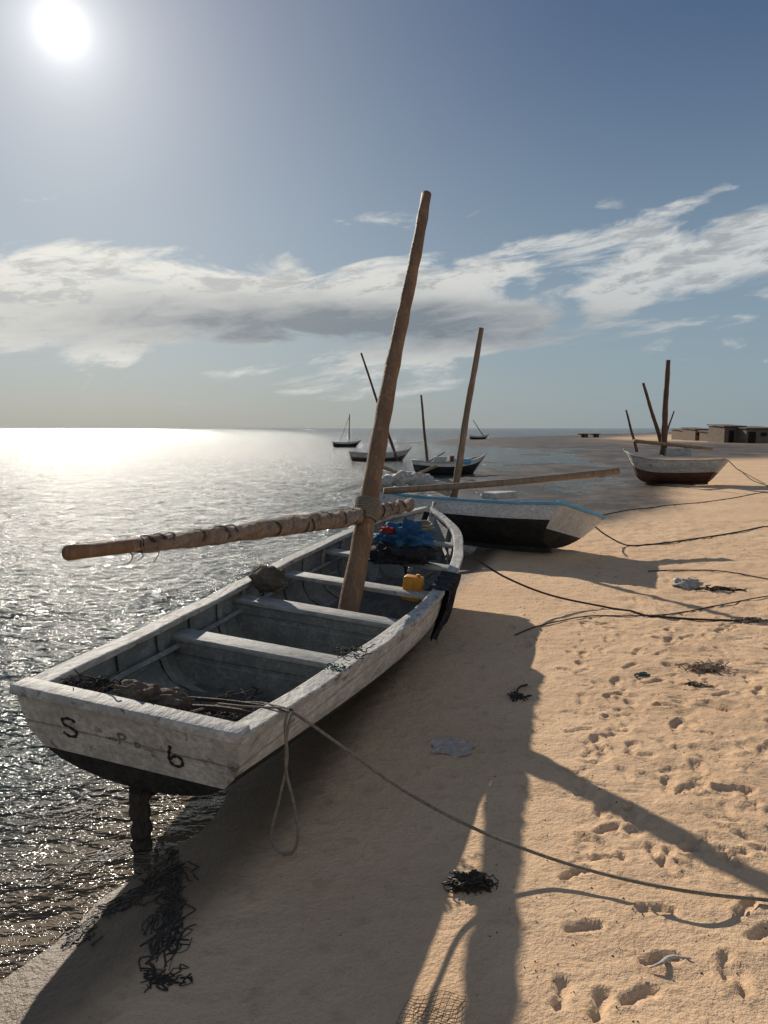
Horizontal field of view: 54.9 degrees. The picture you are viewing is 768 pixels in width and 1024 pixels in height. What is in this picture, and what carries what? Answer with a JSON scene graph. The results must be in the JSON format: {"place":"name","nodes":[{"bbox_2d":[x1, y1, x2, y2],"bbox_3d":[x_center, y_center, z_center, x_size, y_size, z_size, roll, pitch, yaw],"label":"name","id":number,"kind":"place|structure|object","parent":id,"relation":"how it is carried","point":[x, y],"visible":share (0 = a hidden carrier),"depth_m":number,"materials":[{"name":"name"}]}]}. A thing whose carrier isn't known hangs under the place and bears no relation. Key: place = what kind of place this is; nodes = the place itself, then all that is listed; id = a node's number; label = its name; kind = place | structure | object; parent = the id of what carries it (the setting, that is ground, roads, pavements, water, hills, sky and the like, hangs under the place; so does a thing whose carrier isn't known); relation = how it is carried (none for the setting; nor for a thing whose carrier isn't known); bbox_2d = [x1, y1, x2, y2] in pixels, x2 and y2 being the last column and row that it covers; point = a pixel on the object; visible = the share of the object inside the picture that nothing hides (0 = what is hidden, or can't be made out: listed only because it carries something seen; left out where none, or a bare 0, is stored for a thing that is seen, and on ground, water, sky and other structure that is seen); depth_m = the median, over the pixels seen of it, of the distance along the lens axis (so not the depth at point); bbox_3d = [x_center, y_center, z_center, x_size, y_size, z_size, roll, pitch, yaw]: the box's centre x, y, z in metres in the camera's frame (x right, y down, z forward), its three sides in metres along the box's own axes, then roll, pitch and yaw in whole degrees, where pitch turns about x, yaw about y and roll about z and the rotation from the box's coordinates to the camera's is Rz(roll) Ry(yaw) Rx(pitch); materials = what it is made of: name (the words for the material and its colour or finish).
{"place":"outdoors","nodes":[
{"label":"outdoors","id":0,"kind":"place"},
{"bbox_2d":[0,428,707,981],"bbox_3d":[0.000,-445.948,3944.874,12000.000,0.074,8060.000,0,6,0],"label":"sea","id":1,"kind":"structure","parent":0,"point":[60,488],"depth_m":10.81,"materials":[{"name":"liquid"}]},
{"bbox_2d":[20,798,104,826],"bbox_3d":[-1.546,1.436,3.588,0.393,0.008,0.257,-3,7,-23],"label":"seaweed clump","id":2,"kind":"object","parent":1,"relation":"on","point":[42,814],"visible":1,"depth_m":3.56,"materials":[{"name":"plant"}]},
{"bbox_2d":[19,826,166,886],"bbox_3d":[-1.204,1.485,3.169,0.626,0.010,0.176,-6,9,-41],"label":"seaweed clump","id":3,"kind":"object","parent":1,"relation":"on","point":[105,858],"visible":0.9,"depth_m":3.17,"materials":[{"name":"plant"}]},
{"bbox_2d":[332,414,360,446],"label":"fishing boat","id":4,"kind":"object","parent":1,"relation":"on","point":[347,444],"visible":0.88,"depth_m":71.90,"materials":[{"name":"paint"}]},
{"bbox_2d":[349,353,410,460],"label":"fishing boat","id":5,"kind":"object","parent":1,"relation":"on","point":[398,455],"visible":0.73,"depth_m":41.37,"materials":[{"name":"white paint"}]},
{"bbox_2d":[411,395,485,474],"bbox_3d":[2.684,-2.959,29.159,3.135,3.270,1.094,-3,7,-22],"label":"fishing boat","id":6,"kind":"object","parent":1,"relation":"on","point":[446,467],"visible":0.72,"depth_m":28.96,"materials":[{"name":"paint"}]},
{"bbox_2d":[469,420,488,438],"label":"fishing boat","id":7,"kind":"object","parent":1,"relation":"on","point":[478,437],"visible":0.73,"depth_m":113.77,"materials":[{"name":"paint"}]},
{"bbox_2d":[0,432,767,1023],"bbox_3d":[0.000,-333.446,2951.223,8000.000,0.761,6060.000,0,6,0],"label":"ground","id":8,"kind":"structure","parent":0,"point":[350,910],"depth_m":3.36,"materials":[{"name":"beige sand"}]},
{"bbox_2d":[54,910,104,948],"bbox_3d":[-1.101,1.529,2.715,0.179,0.020,0.216,0,6,0],"label":"seaweed clump","id":9,"kind":"object","parent":8,"relation":"on","point":[76,933],"visible":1,"depth_m":2.69,"materials":[{"name":"grey plant"}]},
{"bbox_2d":[91,865,188,918],"bbox_3d":[-0.962,1.500,2.930,0.203,0.022,0.402,5,8,36],"label":"seaweed clump","id":10,"kind":"object","parent":8,"relation":"on","point":[139,891],"visible":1,"depth_m":2.89,"materials":[{"name":"black plant"}]},
{"bbox_2d":[140,963,193,992],"bbox_3d":[-0.715,1.528,2.429,0.195,0.010,0.137,0,6,0],"label":"seaweed clump","id":11,"kind":"object","parent":8,"relation":"on","point":[163,980],"visible":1,"depth_m":2.42,"materials":[{"name":"black plant"}]},
{"bbox_2d":[138,846,198,971],"bbox_3d":[-0.828,1.497,2.873,0.224,0.046,0.853,-2,7,-15],"label":"seaweed clump","id":12,"kind":"object","parent":8,"relation":"on","point":[175,909],"visible":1,"depth_m":2.76,"materials":[{"name":"black plant"}]},
{"bbox_2d":[9,190,462,849],"bbox_3d":[-0.170,-0.844,5.553,1.482,4.177,6.151,7,8,15],"label":"fishing boat","id":13,"kind":"object","parent":8,"relation":"on","point":[281,644],"visible":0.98,"depth_m":4.31,"materials":[{"name":"white paint"}]},
{"bbox_2d":[59,669,121,692],"bbox_3d":[-1.303,0.745,3.235,0.386,0.111,0.244,0,6,0],"label":"net heap","id":14,"kind":"object","parent":13,"relation":"on","point":[91,687],"visible":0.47,"depth_m":3.24,"materials":[{"name":"fabric"}]},
{"bbox_2d":[86,674,111,692],"bbox_3d":[-1.284,0.767,3.308,0.132,0.084,0.106,0,6,0],"label":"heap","id":15,"kind":"object","parent":13,"relation":"on","point":[104,680],"visible":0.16,"depth_m":3.30,"materials":[{"name":"fabric"}]},
{"bbox_2d":[111,679,194,709],"bbox_3d":[-0.986,0.774,3.159,0.412,0.095,0.183,2,7,17],"label":"cloth bundle","id":16,"kind":"object","parent":13,"relation":"on","point":[155,694],"visible":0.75,"depth_m":3.12,"materials":[{"name":"beige fabric"}]},
{"bbox_2d":[186,704,254,714],"bbox_3d":[-0.712,0.870,3.239,0.483,0.057,0.023,3,7,24],"label":"stick","id":17,"kind":"object","parent":13,"relation":"on","point":[226,709],"visible":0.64,"depth_m":3.22,"materials":[{"name":"brown wood"}]},
{"bbox_2d":[183,686,262,721],"bbox_3d":[-0.799,1.033,3.781,0.616,0.082,0.618,-5,8,-36],"label":"rope tangle","id":18,"kind":"object","parent":13,"relation":"on","point":[229,716],"visible":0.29,"depth_m":3.85,"materials":[{"name":"brown fabric"}]},
{"bbox_2d":[190,701,290,712],"bbox_3d":[-0.741,0.856,3.270,0.758,0.071,0.190,3,7,26],"label":"rope","id":19,"kind":"object","parent":13,"relation":"on","point":[247,706],"visible":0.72,"depth_m":3.22,"materials":[{"name":"beige fabric"}]},
{"bbox_2d":[191,696,292,711],"bbox_3d":[-0.704,0.860,3.318,0.690,0.070,0.019,3,7,26],"label":"rope","id":20,"kind":"object","parent":13,"relation":"on","point":[207,699],"visible":0.54,"depth_m":3.31,"materials":[{"name":"brown fabric"}]},
{"bbox_2d":[248,564,288,593],"bbox_3d":[-0.857,0.502,5.544,0.312,0.222,0.276,0,6,0],"label":"sack","id":21,"kind":"object","parent":13,"relation":"on","point":[266,578],"visible":1,"depth_m":5.46,"materials":[{"name":"brown fabric"}]},
{"bbox_2d":[270,712,299,855],"bbox_3d":[-0.416,1.137,3.117,0.126,0.597,0.112,0,6,0],"label":"rope loop","id":22,"kind":"object","parent":13,"relation":"hanging from","point":[286,750],"visible":1,"depth_m":3.08,"materials":[{"name":"beige fabric"}]},
{"bbox_2d":[324,662,351,671],"bbox_3d":[-0.242,0.794,3.811,0.157,0.031,0.108,0,6,0],"label":"green rope scrap","id":23,"kind":"object","parent":13,"relation":"on","point":[342,667],"visible":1,"depth_m":3.80,"materials":[{"name":"fabric"}]},
{"bbox_2d":[333,639,375,660],"bbox_3d":[-0.168,0.767,4.054,0.241,0.048,0.331,0,6,0],"label":"rope scrap","id":24,"kind":"object","parent":13,"relation":"on","point":[346,649],"visible":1,"depth_m":4.09,"materials":[{"name":"black fabric"}]},
{"bbox_2d":[368,541,437,565],"bbox_3d":[0.166,0.353,6.822,0.685,0.234,0.570,0,6,0],"label":"cloth heap","id":25,"kind":"object","parent":13,"relation":"on","point":[382,552],"visible":0.91,"depth_m":6.68,"materials":[{"name":"black fabric"}]},
{"bbox_2d":[373,517,434,547],"bbox_3d":[0.191,0.194,6.920,0.511,0.298,0.502,-3,7,-25],"label":"tarpaulin","id":26,"kind":"object","parent":25,"relation":"on","point":[411,533],"visible":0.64,"depth_m":6.81,"materials":[{"name":"blue plastic"}]},
{"bbox_2d":[380,526,394,533],"bbox_3d":[0.033,0.162,6.811,0.141,0.067,0.131,-6,9,-42],"label":"rag","id":27,"kind":"object","parent":26,"relation":"on","point":[387,530],"visible":1,"depth_m":6.78,"materials":[{"name":"red fabric"}]},
{"bbox_2d":[402,574,423,601],"bbox_3d":[0.238,0.613,6.058,0.155,0.218,0.120,8,8,15],"label":"jerrycan","id":28,"kind":"object","parent":13,"relation":"on","point":[413,582],"visible":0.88,"depth_m":6.00,"materials":[{"name":"yellow plastic"}]},
{"bbox_2d":[415,520,434,530],"bbox_3d":[0.321,0.174,7.811,0.440,0.160,0.410,0,6,0],"label":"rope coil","id":29,"kind":"object","parent":13,"relation":"in","point":[426,526],"visible":0.3,"depth_m":7.77,"materials":[{"name":"beige fabric"}]},
{"bbox_2d":[429,571,460,640],"bbox_3d":[0.508,0.789,6.083,0.172,0.513,0.611,2,7,15],"label":"hanging cloth","id":30,"kind":"object","parent":13,"relation":"hanging from","point":[448,581],"visible":1,"depth_m":5.94,"materials":[{"name":"black fabric"}]},
{"bbox_2d":[264,703,767,901],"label":"mooring rope","id":31,"kind":"object","parent":13,"relation":"attached to","point":[381,775],"visible":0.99,"depth_m":3.00,"materials":[{"name":"fabric"}]},
{"bbox_2d":[463,553,762,621],"bbox_3d":[2.644,0.698,7.029,3.875,0.586,0.504,1,6,5],"label":"mooring rope","id":32,"kind":"object","parent":13,"relation":"attached to","point":[523,585],"visible":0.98,"depth_m":7.31,"materials":[{"name":"brown fabric"}]},
{"bbox_2d":[396,990,465,1023],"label":"fishing net","id":33,"kind":"object","parent":8,"relation":"on","point":[432,1008],"visible":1,"depth_m":2.25,"materials":[{"name":"fabric"}]},
{"bbox_2d":[430,736,474,756],"bbox_3d":[0.389,1.322,4.176,0.255,0.014,0.265,0,6,0],"label":"plastic sheet","id":34,"kind":"object","parent":8,"relation":"on","point":[450,744],"visible":1,"depth_m":4.17,"materials":[{"name":"grey plastic"}]},
{"bbox_2d":[441,869,498,895],"bbox_3d":[0.336,1.434,2.885,0.228,0.070,0.136,0,6,0],"label":"seaweed clump","id":35,"kind":"object","parent":8,"relation":"on","point":[474,881],"visible":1,"depth_m":2.87,"materials":[{"name":"black plant"}]},
{"bbox_2d":[379,327,619,552],"bbox_3d":[1.420,-1.137,11.245,4.208,3.340,2.598,2,7,17],"label":"fishing boat","id":36,"kind":"object","parent":8,"relation":"on","point":[528,526],"visible":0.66,"depth_m":10.71,"materials":[{"name":"paint"}]},
{"bbox_2d":[507,691,531,701],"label":"seaweed clump","id":37,"kind":"object","parent":8,"relation":"on","point":[518,695],"visible":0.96,"depth_m":4.92,"materials":[{"name":"black plant"}]},
{"bbox_2d":[512,684,527,701],"bbox_3d":[0.914,1.210,5.010,0.034,0.033,0.343,3,7,26],"label":"stick","id":38,"kind":"object","parent":8,"relation":"on","point":[518,688],"visible":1,"depth_m":5.00,"materials":[{"name":"brown wood"}]},
{"bbox_2d":[577,433,588,436],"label":"shack","id":39,"kind":"structure","parent":8,"relation":"on","point":[582,434],"depth_m":124.51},
{"bbox_2d":[589,433,598,436],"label":"shack","id":40,"kind":"structure","parent":8,"relation":"on","point":[594,434],"depth_m":124.66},
{"bbox_2d":[489,537,766,1021],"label":"weed crumbs","id":41,"kind":"object","parent":8,"relation":"on","point":[616,802],"visible":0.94,"depth_m":3.56,"materials":[{"name":"brown plant"}]},
{"bbox_2d":[490,541,766,1020],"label":"shell fragments","id":42,"kind":"object","parent":8,"relation":"on","point":[598,788],"visible":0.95,"depth_m":3.59,"materials":[{"name":"white"}]},
{"bbox_2d":[514,596,767,634],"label":"mooring rope","id":43,"kind":"object","parent":8,"relation":"on","point":[638,615],"visible":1,"depth_m":7.02,"materials":[{"name":"brown fabric"}]},
{"bbox_2d":[634,672,649,676],"bbox_3d":[1.852,1.172,5.322,0.138,0.027,0.077,-1,7,-9],"label":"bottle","id":44,"kind":"object","parent":8,"relation":"on","point":[642,674],"visible":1,"depth_m":5.32,"materials":[{"name":"green glass"}]},
{"bbox_2d":[649,954,690,968],"bbox_3d":[0.946,1.495,2.471,0.162,0.024,0.045,-2,7,-18],"label":"bone","id":45,"kind":"object","parent":8,"relation":"on","point":[665,959],"visible":1,"depth_m":2.47},
{"bbox_2d":[623,360,729,484],"bbox_3d":[9.460,-2.868,23.957,3.197,4.037,2.020,4,2,30],"label":"fishing boat","id":46,"kind":"object","parent":8,"relation":"on","point":[684,472],"visible":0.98,"depth_m":23.74,"materials":[{"name":"white paint"}]},
{"bbox_2d":[670,428,682,439],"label":"shack","id":47,"kind":"structure","parent":8,"relation":"on","point":[676,434],"depth_m":99.72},
{"bbox_2d":[595,526,767,545],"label":"mooring rope","id":48,"kind":"object","parent":8,"relation":"on","point":[678,540],"visible":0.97,"depth_m":11.52,"materials":[{"name":"brown fabric"}]},
{"bbox_2d":[603,492,767,514],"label":"mooring rope","id":49,"kind":"object","parent":8,"relation":"on","point":[684,503],"visible":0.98,"depth_m":17.32,"materials":[{"name":"brown fabric"}]},
{"bbox_2d":[671,577,703,588],"bbox_3d":[3.383,0.789,8.253,0.379,0.116,0.254,0,6,0],"label":"plastic bag","id":50,"kind":"object","parent":8,"relation":"on","point":[687,583],"visible":0.95,"depth_m":8.20,"materials":[{"name":"white plastic"}]},
{"bbox_2d":[681,427,707,440],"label":"shack","id":51,"kind":"structure","parent":8,"relation":"on","point":[691,433],"depth_m":92.62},
{"bbox_2d":[685,679,712,687],"bbox_3d":[2.167,1.188,5.120,0.191,0.037,0.102,-2,7,-13],"label":"twig scrap","id":52,"kind":"object","parent":8,"relation":"on","point":[693,682],"visible":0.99,"depth_m":5.12,"materials":[{"name":"brown wood"}]},
{"bbox_2d":[698,430,707,440],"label":"shack","id":53,"kind":"structure","parent":8,"relation":"on","point":[703,435],"depth_m":89.38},
{"bbox_2d":[675,658,736,674],"bbox_3d":[2.360,1.139,5.447,0.411,0.058,0.271,0,6,0],"label":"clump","id":54,"kind":"object","parent":8,"relation":"on","point":[705,668],"visible":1,"depth_m":5.42,"materials":[{"name":"brown plant"}]},
{"bbox_2d":[648,569,767,579],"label":"mooring rope","id":55,"kind":"object","parent":8,"relation":"on","point":[708,570],"visible":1,"depth_m":9.15,"materials":[{"name":"brown fabric"}]},
{"bbox_2d":[689,585,746,591],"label":"driftwood scraps","id":56,"kind":"object","parent":8,"relation":"on","point":[718,588],"visible":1,"depth_m":8.02,"materials":[{"name":"brown wood"}]},
{"bbox_2d":[707,424,746,442],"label":"shack","id":57,"kind":"structure","parent":8,"relation":"on","point":[723,433],"depth_m":80.22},
{"bbox_2d":[728,430,733,441],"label":"door","id":58,"kind":"structure","parent":57,"relation":"in","point":[731,432],"depth_m":79.55,"materials":[{"name":"black wood"}]},
{"bbox_2d":[730,462,767,485],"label":"mooring rope","id":59,"kind":"object","parent":8,"relation":"on","point":[748,477],"visible":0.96,"depth_m":25.45,"materials":[{"name":"grey fabric"}]},
{"bbox_2d":[731,616,767,622],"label":"frayed rope","id":60,"kind":"object","parent":8,"relation":"on","point":[745,619],"visible":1,"depth_m":6.75,"materials":[{"name":"fabric"}]},
{"bbox_2d":[736,426,767,442],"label":"shack","id":61,"kind":"structure","parent":8,"relation":"on","point":[753,434],"depth_m":77.63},
{"bbox_2d":[748,432,755,442],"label":"door","id":62,"kind":"structure","parent":61,"relation":"in","point":[752,435],"depth_m":77.58,"materials":[{"name":"black wood"}]},
{"bbox_2d":[0,0,767,427],"label":"sky","id":63,"kind":"structure","parent":0,"point":[209,209],"materials":[{"name":"blue"}]}
]}

